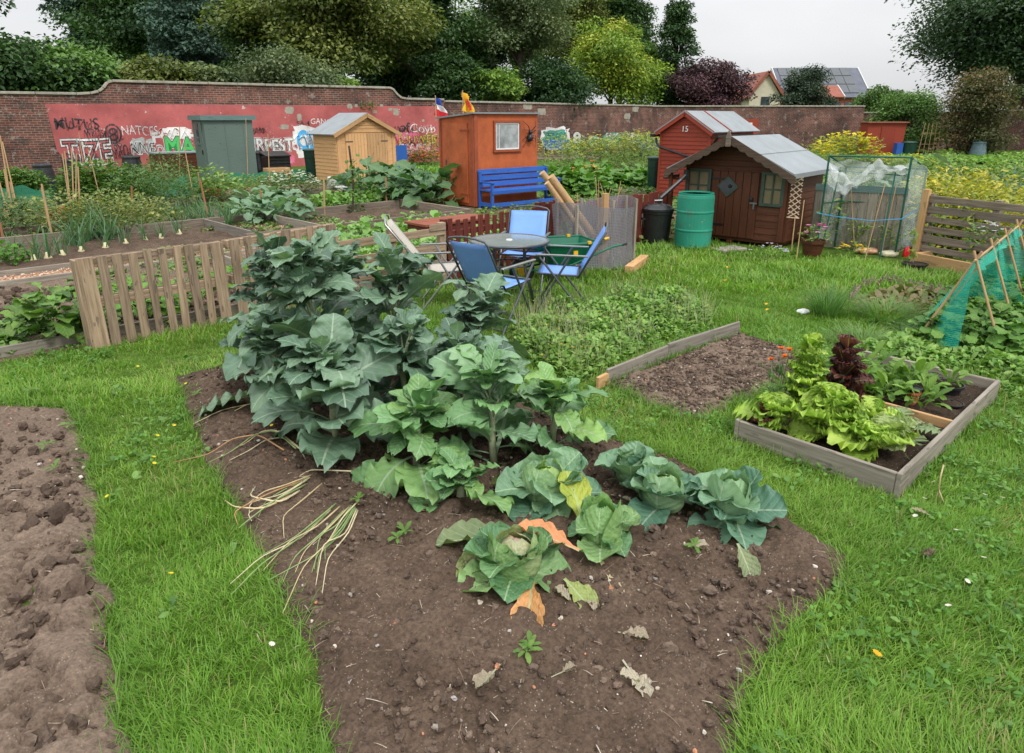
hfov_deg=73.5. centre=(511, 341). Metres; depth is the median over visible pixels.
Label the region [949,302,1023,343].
bean plant
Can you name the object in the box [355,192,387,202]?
salad plant
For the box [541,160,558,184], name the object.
marrow plant
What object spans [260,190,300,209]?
cabbage plant
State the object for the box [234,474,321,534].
onion stalks
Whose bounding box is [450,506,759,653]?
earth lumps
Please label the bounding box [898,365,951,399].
seedling plant
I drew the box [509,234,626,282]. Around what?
wheelbarrow
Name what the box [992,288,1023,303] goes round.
bean plant
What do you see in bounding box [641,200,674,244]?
dustbin
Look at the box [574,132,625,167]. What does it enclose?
flowering kale
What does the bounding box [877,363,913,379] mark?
seedling plant
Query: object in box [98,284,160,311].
salad plant
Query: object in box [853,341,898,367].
seedling plant
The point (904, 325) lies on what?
weed tuft
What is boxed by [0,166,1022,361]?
plot ground
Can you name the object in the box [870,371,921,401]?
seedling plant
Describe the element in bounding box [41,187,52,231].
stake
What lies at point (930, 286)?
wattle edging
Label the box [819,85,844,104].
house
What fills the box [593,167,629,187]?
marrow plant
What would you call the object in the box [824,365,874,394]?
seedling plant
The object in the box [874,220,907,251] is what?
tomato plant
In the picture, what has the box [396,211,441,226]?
turnip plant
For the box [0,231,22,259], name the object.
onion plant
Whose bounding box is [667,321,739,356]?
edging board
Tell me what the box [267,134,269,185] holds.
bamboo cane
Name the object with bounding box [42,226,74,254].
onion plant
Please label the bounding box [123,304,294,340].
grass
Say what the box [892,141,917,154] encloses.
water bin
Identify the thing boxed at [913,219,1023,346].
net tunnel
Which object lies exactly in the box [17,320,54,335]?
strawberry plant
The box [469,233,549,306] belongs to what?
patio table
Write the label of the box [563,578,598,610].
dying leaf
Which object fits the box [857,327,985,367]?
weeds
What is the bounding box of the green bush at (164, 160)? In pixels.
[135,151,199,184]
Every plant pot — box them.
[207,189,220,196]
[801,238,826,257]
[901,261,928,270]
[905,391,921,404]
[908,385,922,392]
[935,378,965,395]
[938,398,964,408]
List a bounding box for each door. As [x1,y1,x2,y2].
[194,122,207,177]
[345,133,368,181]
[366,133,388,174]
[442,123,468,202]
[711,171,759,238]
[745,119,758,133]
[878,126,895,153]
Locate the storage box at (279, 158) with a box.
[258,151,291,173]
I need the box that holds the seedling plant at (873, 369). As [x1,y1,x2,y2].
[822,352,882,373]
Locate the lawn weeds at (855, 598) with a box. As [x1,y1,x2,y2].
[3,344,1023,730]
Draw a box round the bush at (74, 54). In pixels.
[8,35,131,92]
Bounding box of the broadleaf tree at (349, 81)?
[317,74,362,85]
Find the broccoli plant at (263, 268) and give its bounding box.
[218,229,318,387]
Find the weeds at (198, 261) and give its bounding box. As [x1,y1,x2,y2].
[1,185,832,323]
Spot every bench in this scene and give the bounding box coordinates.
[478,166,560,208]
[543,140,569,155]
[639,140,659,155]
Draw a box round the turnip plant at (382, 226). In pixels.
[370,222,415,240]
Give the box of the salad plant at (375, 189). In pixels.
[364,188,393,201]
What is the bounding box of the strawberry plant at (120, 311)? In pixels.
[103,305,135,314]
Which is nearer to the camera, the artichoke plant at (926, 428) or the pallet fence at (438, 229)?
the artichoke plant at (926, 428)
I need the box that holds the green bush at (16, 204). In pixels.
[0,195,59,223]
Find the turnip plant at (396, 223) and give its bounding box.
[374,214,418,232]
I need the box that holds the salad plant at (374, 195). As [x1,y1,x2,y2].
[344,190,378,203]
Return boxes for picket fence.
[439,207,541,279]
[535,200,560,235]
[573,190,672,245]
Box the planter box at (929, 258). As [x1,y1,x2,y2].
[914,251,1001,273]
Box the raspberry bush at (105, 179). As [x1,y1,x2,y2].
[81,163,157,204]
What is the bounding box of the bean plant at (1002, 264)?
[960,261,1023,277]
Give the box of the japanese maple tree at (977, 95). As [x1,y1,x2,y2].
[931,65,1023,154]
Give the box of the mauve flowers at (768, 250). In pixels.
[746,242,791,259]
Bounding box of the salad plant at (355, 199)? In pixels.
[338,194,366,204]
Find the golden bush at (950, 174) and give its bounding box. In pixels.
[906,163,994,222]
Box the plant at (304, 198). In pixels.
[286,193,317,207]
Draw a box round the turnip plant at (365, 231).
[360,229,380,236]
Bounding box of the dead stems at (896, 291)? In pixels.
[850,282,941,316]
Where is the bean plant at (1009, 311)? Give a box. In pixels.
[996,306,1022,319]
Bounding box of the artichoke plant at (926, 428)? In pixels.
[869,406,940,444]
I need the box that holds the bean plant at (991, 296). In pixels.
[961,290,1023,317]
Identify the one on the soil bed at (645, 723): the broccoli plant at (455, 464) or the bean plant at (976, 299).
the broccoli plant at (455, 464)
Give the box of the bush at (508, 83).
[468,64,531,101]
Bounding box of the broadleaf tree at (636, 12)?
[591,0,661,103]
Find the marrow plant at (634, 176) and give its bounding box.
[606,163,647,187]
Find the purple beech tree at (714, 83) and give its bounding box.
[662,56,760,104]
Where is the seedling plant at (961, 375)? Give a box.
[927,363,973,386]
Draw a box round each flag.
[434,95,447,121]
[461,90,474,112]
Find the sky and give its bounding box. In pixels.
[0,0,1011,110]
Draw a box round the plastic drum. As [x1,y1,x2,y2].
[674,191,714,249]
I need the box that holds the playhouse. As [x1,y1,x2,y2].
[663,130,837,247]
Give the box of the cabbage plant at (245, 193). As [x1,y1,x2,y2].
[235,185,287,212]
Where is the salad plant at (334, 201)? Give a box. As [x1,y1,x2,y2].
[319,196,354,205]
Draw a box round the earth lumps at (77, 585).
[0,499,106,738]
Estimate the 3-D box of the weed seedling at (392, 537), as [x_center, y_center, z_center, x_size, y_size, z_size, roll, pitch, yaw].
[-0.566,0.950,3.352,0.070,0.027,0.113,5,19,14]
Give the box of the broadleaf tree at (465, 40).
[354,0,499,79]
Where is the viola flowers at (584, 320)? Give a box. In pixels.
[518,280,711,356]
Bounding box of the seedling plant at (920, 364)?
[889,356,947,384]
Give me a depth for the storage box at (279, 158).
24.47 m
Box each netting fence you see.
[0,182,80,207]
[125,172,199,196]
[222,169,307,185]
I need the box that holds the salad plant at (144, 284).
[142,282,162,305]
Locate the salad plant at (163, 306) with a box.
[115,294,190,316]
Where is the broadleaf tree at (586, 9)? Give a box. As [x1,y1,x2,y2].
[527,0,637,64]
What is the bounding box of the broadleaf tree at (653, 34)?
[613,21,665,103]
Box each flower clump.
[407,145,424,165]
[407,147,435,165]
[410,147,439,165]
[417,127,438,164]
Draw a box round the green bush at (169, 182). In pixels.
[127,163,209,206]
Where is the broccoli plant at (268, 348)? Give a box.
[199,303,311,418]
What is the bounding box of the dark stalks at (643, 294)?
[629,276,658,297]
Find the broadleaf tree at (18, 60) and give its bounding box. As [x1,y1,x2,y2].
[0,27,119,91]
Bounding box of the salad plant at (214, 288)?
[173,269,234,290]
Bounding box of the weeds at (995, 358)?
[949,340,1023,400]
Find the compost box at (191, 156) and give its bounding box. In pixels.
[147,151,197,177]
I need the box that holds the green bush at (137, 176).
[95,162,169,204]
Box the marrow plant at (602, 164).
[584,159,621,172]
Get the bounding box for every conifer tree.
[128,0,239,68]
[180,0,262,66]
[650,0,704,104]
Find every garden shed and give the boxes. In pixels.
[187,115,257,180]
[307,113,401,181]
[436,112,539,206]
[650,110,761,196]
[856,122,909,153]
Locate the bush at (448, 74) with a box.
[409,46,502,100]
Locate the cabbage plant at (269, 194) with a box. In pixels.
[231,192,282,212]
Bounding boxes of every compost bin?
[31,162,57,188]
[61,158,79,177]
[121,154,143,174]
[255,150,262,175]
[968,141,986,154]
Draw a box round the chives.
[795,282,870,317]
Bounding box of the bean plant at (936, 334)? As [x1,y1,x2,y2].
[901,307,986,347]
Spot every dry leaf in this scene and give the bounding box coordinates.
[472,663,500,688]
[551,661,577,676]
[555,584,580,608]
[587,599,597,609]
[618,625,648,638]
[620,667,639,680]
[622,659,653,697]
[691,538,708,550]
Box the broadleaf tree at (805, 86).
[764,63,839,104]
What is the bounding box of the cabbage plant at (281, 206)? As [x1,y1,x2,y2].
[253,196,320,220]
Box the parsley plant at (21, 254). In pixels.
[0,240,31,264]
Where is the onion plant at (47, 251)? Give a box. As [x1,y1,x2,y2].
[26,224,61,258]
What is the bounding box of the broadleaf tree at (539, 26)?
[460,0,583,101]
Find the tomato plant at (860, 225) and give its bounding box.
[845,219,875,253]
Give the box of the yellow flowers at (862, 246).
[833,241,869,257]
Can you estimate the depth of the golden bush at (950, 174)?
12.29 m
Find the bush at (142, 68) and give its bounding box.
[112,52,200,81]
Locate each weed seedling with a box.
[37,440,54,449]
[43,458,59,470]
[59,421,78,427]
[349,492,364,501]
[387,529,405,543]
[396,521,412,534]
[513,639,542,664]
[519,630,540,648]
[684,537,699,552]
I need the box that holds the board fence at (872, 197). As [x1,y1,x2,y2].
[809,184,910,251]
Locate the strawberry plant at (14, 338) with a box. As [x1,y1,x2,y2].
[0,328,37,345]
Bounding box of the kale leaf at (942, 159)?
[931,153,954,176]
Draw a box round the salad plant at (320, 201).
[306,194,331,206]
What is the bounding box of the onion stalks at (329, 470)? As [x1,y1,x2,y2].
[300,469,351,475]
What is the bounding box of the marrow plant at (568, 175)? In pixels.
[541,165,606,195]
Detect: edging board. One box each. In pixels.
[0,238,350,285]
[0,248,224,276]
[0,282,355,357]
[182,196,229,205]
[204,219,253,236]
[208,252,243,267]
[249,188,330,195]
[265,214,320,227]
[571,189,656,193]
[596,373,608,388]
[606,345,668,382]
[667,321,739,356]
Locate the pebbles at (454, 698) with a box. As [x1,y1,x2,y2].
[183,369,824,752]
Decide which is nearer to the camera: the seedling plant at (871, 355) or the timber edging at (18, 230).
the seedling plant at (871, 355)
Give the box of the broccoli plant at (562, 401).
[510,361,617,454]
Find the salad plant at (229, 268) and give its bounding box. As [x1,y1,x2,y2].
[211,258,249,281]
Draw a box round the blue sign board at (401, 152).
[396,145,406,167]
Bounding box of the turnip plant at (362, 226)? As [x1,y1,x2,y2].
[336,224,371,238]
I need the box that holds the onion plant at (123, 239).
[110,218,136,243]
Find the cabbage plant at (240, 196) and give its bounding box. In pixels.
[227,189,274,211]
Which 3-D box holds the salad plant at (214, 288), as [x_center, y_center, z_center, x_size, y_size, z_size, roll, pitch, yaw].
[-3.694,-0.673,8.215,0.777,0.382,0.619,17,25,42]
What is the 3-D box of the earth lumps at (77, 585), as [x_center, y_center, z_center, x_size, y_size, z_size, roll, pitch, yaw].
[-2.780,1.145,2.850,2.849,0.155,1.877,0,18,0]
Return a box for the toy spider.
[522,121,535,145]
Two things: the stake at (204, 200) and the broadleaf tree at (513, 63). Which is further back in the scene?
the broadleaf tree at (513, 63)
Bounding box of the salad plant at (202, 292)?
[187,289,204,299]
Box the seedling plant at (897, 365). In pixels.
[866,358,916,388]
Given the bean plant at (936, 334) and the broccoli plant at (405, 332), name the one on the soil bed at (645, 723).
the broccoli plant at (405, 332)
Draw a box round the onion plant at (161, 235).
[149,213,170,238]
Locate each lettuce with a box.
[732,391,795,431]
[751,402,773,426]
[783,332,829,413]
[787,382,872,441]
[826,334,875,401]
[826,418,914,461]
[857,412,919,451]
[862,395,903,419]
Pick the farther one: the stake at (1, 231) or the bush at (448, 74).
the bush at (448, 74)
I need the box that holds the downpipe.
[657,170,687,202]
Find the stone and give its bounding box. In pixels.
[796,308,809,314]
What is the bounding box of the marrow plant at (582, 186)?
[561,172,616,197]
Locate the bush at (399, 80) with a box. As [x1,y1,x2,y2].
[346,51,424,97]
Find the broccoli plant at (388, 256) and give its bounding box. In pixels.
[343,231,443,375]
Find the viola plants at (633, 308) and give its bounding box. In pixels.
[511,281,715,378]
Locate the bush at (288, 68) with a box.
[221,41,353,89]
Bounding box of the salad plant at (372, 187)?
[355,185,377,192]
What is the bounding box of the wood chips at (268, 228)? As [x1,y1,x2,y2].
[234,224,284,230]
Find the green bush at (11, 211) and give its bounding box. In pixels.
[0,192,45,234]
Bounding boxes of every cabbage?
[327,157,383,192]
[345,162,396,194]
[356,163,431,200]
[363,161,411,194]
[378,164,429,190]
[381,169,440,200]
[388,159,438,196]
[390,163,463,207]
[457,521,571,603]
[495,446,601,522]
[566,492,641,562]
[594,440,654,481]
[619,456,701,530]
[686,465,786,549]
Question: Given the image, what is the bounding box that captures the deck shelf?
[404,213,491,240]
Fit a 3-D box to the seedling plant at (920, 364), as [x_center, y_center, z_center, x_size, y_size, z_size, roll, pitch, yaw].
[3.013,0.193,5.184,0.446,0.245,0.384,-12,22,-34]
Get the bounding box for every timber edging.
[0,200,399,246]
[0,223,85,236]
[245,209,470,235]
[398,199,467,212]
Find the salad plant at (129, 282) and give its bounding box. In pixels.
[69,274,145,297]
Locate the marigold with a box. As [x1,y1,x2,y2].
[757,346,801,397]
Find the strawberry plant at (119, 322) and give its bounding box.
[106,314,121,326]
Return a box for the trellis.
[786,177,803,249]
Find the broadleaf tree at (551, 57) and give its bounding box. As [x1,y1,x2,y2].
[506,1,643,96]
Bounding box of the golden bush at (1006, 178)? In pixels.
[944,165,1023,225]
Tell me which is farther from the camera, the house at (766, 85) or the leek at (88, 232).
the house at (766, 85)
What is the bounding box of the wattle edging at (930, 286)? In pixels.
[849,274,945,299]
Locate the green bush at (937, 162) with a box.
[896,152,960,177]
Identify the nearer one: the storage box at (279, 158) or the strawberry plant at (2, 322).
the strawberry plant at (2, 322)
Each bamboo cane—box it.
[0,135,14,221]
[0,183,8,218]
[2,142,15,197]
[3,169,12,219]
[62,154,68,195]
[64,151,71,206]
[71,148,73,209]
[75,154,76,204]
[77,167,80,214]
[88,150,99,193]
[179,126,179,182]
[184,146,194,202]
[245,118,247,173]
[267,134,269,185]
[598,180,598,266]
[796,200,804,257]
[850,181,854,248]
[865,183,885,258]
[882,185,896,249]
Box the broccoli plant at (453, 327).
[405,317,529,438]
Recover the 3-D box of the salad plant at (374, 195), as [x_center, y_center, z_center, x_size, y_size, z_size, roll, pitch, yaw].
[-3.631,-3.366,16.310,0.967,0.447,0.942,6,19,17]
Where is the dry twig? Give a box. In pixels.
[937,465,944,503]
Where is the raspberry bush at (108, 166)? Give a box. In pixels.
[68,156,136,208]
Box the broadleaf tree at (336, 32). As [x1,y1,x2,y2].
[190,0,454,77]
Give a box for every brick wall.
[0,79,443,174]
[444,100,653,154]
[650,105,865,148]
[863,109,1023,149]
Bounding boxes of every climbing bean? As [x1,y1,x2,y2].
[904,228,917,261]
[925,204,937,254]
[936,206,949,256]
[954,206,968,260]
[964,213,976,262]
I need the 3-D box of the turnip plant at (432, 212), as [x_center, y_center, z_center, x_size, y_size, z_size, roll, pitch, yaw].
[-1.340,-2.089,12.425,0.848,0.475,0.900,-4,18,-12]
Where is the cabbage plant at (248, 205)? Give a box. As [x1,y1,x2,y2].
[224,197,277,222]
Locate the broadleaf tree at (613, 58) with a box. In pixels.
[562,15,674,104]
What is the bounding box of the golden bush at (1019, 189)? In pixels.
[966,179,1023,238]
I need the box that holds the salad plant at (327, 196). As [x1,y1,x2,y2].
[308,190,349,206]
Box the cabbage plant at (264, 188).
[251,185,302,196]
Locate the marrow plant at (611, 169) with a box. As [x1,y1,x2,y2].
[593,164,632,181]
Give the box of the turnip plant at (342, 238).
[291,232,347,240]
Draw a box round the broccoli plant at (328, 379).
[251,313,401,472]
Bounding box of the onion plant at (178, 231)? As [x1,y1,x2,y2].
[163,209,189,234]
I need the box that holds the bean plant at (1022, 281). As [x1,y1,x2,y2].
[998,274,1023,287]
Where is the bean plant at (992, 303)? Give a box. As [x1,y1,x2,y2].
[960,298,1023,325]
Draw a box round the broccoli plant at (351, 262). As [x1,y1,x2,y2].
[311,240,372,332]
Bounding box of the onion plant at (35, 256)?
[11,226,48,260]
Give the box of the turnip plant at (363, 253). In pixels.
[357,249,376,267]
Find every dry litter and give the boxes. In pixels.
[0,402,106,743]
[188,368,838,752]
[609,330,786,410]
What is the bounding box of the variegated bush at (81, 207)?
[55,196,128,237]
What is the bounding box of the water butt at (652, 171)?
[647,156,658,187]
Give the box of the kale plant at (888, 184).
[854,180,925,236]
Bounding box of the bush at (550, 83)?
[511,55,602,110]
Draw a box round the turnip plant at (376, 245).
[359,244,398,253]
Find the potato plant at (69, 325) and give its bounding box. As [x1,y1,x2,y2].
[0,282,107,343]
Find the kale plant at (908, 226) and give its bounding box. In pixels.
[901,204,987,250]
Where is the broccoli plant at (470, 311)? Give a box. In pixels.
[421,272,529,380]
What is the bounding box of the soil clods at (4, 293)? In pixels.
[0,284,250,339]
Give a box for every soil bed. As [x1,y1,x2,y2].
[0,207,425,270]
[0,252,371,342]
[0,405,133,752]
[175,367,846,752]
[608,333,798,419]
[776,361,986,471]
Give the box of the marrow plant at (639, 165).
[635,163,647,180]
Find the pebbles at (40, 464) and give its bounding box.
[7,406,84,553]
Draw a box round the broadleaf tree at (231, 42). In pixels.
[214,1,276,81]
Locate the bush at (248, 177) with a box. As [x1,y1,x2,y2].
[224,173,277,196]
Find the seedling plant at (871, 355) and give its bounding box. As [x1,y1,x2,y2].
[828,350,889,381]
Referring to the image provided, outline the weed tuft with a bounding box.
[880,315,966,340]
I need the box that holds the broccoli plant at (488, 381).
[421,341,552,467]
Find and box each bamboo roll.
[539,170,597,249]
[544,181,597,259]
[548,174,613,259]
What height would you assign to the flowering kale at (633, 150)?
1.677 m
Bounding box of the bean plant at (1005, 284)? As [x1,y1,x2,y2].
[985,281,1023,295]
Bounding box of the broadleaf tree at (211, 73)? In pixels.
[166,60,250,82]
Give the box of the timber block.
[624,255,648,272]
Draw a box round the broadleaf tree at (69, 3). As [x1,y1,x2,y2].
[36,0,109,53]
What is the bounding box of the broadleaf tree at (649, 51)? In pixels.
[631,39,670,104]
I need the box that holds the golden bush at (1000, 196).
[910,179,1023,257]
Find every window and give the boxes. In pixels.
[685,168,712,191]
[759,172,784,207]
[760,97,769,104]
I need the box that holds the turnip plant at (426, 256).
[374,247,433,274]
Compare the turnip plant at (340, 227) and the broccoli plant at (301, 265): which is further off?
the turnip plant at (340, 227)
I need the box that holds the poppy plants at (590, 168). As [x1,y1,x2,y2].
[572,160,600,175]
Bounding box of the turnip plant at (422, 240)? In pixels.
[399,236,436,259]
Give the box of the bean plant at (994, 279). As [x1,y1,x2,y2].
[953,278,1005,293]
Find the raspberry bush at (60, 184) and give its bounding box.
[52,160,113,204]
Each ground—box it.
[0,149,1023,752]
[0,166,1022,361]
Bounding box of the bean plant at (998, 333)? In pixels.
[978,317,1023,355]
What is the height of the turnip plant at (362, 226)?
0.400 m
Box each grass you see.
[0,286,1023,426]
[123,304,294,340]
[400,165,439,173]
[426,237,963,295]
[719,384,1011,489]
[848,153,1023,163]
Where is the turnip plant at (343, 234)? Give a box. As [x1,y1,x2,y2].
[340,232,361,238]
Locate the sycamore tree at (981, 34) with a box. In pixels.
[884,0,1023,109]
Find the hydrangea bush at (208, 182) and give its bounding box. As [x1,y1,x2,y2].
[183,162,233,202]
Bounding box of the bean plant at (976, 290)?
[947,283,995,297]
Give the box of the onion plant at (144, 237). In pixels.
[130,218,152,239]
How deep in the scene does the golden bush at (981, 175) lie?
11.79 m
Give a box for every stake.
[0,222,3,236]
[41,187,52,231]
[131,186,133,218]
[199,180,207,217]
[323,180,324,215]
[385,177,386,200]
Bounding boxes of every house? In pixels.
[738,70,783,104]
[770,67,867,104]
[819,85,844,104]
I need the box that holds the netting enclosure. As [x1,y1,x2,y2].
[552,193,637,269]
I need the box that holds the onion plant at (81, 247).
[60,225,90,251]
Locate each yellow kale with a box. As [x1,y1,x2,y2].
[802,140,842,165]
[811,132,855,164]
[818,130,873,166]
[831,132,885,168]
[861,150,887,166]
[871,153,899,170]
[899,153,925,164]
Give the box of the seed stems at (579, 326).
[512,273,722,373]
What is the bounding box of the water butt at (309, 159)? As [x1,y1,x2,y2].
[302,148,316,179]
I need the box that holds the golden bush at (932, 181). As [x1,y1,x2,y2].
[882,170,981,245]
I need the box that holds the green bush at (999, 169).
[970,158,1023,183]
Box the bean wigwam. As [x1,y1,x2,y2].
[918,123,940,153]
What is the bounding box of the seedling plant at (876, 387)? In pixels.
[864,376,894,398]
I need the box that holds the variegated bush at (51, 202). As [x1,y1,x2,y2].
[22,187,111,233]
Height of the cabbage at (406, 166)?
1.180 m
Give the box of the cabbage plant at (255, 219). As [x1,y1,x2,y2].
[245,202,292,223]
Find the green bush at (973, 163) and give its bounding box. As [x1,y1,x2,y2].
[919,148,979,174]
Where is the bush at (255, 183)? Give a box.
[243,172,298,191]
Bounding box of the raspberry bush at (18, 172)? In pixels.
[0,170,36,193]
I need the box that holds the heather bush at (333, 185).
[304,177,338,192]
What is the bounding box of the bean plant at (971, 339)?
[944,313,1017,351]
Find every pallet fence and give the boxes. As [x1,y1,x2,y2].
[69,241,231,349]
[221,223,335,314]
[334,222,446,292]
[910,189,1023,267]
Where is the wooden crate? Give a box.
[263,167,290,179]
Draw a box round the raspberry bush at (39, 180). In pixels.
[0,165,51,193]
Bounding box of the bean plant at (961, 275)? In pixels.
[958,273,1020,289]
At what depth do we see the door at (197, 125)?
22.40 m
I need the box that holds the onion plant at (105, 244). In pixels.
[85,219,122,247]
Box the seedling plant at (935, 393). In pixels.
[888,375,953,409]
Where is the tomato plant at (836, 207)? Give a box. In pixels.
[816,198,849,245]
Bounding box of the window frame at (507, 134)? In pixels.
[493,120,521,151]
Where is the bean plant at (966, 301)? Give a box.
[937,295,998,309]
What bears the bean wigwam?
on the ground at (778, 313)
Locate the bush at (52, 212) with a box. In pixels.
[44,207,68,217]
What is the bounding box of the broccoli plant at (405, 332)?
[362,307,454,439]
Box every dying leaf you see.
[435,518,493,546]
[456,552,479,576]
[510,581,544,626]
[518,518,579,551]
[558,471,591,515]
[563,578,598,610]
[600,561,624,591]
[736,543,760,576]
[909,507,928,514]
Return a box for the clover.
[0,312,1023,752]
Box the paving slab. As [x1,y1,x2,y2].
[712,245,746,252]
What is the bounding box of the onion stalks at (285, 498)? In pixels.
[225,486,299,508]
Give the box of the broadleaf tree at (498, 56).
[472,29,509,69]
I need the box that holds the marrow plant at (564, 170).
[537,165,576,195]
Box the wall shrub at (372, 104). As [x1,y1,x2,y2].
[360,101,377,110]
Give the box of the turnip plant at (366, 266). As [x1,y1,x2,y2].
[353,247,402,278]
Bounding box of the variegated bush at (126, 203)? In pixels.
[66,188,160,235]
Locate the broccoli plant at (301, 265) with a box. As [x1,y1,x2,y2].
[247,228,391,427]
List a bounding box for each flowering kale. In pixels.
[537,132,576,165]
[541,138,584,166]
[560,136,606,169]
[561,142,590,163]
[573,135,608,164]
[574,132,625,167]
[591,136,623,164]
[592,135,638,167]
[607,132,655,167]
[608,140,636,166]
[616,128,657,165]
[621,131,659,168]
[635,137,658,165]
[644,133,659,161]
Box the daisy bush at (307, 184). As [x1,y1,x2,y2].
[261,170,322,199]
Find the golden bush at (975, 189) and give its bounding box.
[933,176,1009,234]
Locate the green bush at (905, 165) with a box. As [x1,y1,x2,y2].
[880,158,935,180]
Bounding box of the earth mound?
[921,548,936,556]
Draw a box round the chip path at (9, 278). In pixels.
[0,247,243,280]
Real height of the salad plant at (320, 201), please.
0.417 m
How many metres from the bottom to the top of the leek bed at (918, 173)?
0.954 m
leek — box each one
[40,208,99,245]
[58,203,108,242]
[62,199,119,237]
[80,203,127,238]
[156,199,185,220]
[172,200,182,216]
[175,209,190,219]
[179,201,190,217]
[182,197,200,214]
[184,202,202,218]
[184,202,206,218]
[193,195,216,217]
[198,206,216,217]
[211,199,231,216]
[212,204,226,217]
[217,202,242,225]
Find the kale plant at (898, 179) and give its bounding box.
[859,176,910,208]
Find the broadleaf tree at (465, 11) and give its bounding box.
[449,0,499,65]
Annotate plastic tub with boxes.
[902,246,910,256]
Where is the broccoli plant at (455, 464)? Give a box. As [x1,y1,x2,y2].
[408,446,514,515]
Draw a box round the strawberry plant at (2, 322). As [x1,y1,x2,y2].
[0,315,26,327]
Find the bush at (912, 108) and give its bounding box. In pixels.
[862,87,951,152]
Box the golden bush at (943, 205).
[891,174,994,248]
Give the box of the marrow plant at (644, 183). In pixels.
[635,170,647,186]
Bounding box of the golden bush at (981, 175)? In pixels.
[907,167,1013,224]
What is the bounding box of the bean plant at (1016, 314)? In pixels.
[995,310,1023,353]
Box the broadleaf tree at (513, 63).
[458,0,572,82]
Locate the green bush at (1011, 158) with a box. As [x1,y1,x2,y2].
[984,149,1023,172]
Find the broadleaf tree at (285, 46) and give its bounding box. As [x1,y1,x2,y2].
[255,17,346,76]
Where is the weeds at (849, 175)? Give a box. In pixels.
[573,165,1023,251]
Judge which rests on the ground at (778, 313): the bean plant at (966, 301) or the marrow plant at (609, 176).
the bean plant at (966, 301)
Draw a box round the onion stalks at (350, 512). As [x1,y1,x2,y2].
[230,502,358,611]
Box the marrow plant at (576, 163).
[558,157,600,171]
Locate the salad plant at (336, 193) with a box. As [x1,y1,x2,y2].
[327,189,358,197]
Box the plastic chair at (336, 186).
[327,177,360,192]
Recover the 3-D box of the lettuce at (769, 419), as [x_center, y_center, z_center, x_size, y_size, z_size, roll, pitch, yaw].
[1.600,0.497,4.375,0.137,0.194,0.184,8,20,24]
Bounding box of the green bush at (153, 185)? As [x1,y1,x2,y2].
[100,162,200,211]
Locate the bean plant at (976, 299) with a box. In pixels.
[923,296,996,319]
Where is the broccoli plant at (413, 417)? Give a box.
[348,373,468,504]
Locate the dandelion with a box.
[873,649,881,656]
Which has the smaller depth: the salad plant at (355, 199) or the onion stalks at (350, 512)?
the onion stalks at (350, 512)
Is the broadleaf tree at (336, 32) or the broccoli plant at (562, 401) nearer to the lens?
the broccoli plant at (562, 401)
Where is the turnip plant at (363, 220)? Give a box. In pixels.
[347,216,389,238]
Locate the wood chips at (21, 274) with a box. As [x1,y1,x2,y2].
[0,246,255,280]
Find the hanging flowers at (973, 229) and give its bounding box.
[961,221,1007,246]
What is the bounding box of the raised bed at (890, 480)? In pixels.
[733,351,1000,498]
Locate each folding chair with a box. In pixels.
[384,214,466,311]
[446,236,535,334]
[497,205,550,292]
[535,222,607,311]
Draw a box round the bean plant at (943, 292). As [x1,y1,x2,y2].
[936,285,997,303]
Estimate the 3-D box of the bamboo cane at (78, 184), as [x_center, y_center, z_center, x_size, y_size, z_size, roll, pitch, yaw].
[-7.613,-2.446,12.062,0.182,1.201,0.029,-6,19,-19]
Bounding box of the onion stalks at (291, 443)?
[175,429,298,462]
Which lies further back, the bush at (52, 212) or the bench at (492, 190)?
the bench at (492, 190)
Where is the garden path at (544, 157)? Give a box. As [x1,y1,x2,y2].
[537,155,599,158]
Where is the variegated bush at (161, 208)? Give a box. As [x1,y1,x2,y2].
[104,192,182,224]
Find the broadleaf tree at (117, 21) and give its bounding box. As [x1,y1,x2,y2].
[38,0,191,63]
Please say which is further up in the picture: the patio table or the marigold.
the patio table
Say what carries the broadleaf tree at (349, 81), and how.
on the ground at (778, 313)
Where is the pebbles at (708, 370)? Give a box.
[632,333,785,412]
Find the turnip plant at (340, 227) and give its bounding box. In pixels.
[328,218,360,233]
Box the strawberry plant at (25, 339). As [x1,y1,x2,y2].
[0,332,30,352]
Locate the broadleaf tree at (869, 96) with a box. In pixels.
[849,84,906,111]
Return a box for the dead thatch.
[12,319,1021,750]
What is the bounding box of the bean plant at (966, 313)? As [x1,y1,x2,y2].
[925,309,979,332]
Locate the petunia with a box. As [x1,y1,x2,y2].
[798,223,828,241]
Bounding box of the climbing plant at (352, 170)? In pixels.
[344,146,368,211]
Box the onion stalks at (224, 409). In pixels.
[193,403,249,423]
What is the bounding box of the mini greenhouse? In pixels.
[817,155,927,259]
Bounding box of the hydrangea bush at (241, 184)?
[195,168,246,203]
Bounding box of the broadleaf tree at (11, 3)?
[0,0,16,16]
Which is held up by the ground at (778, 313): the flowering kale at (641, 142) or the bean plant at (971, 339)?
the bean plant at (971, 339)
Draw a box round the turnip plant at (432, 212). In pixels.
[423,210,450,218]

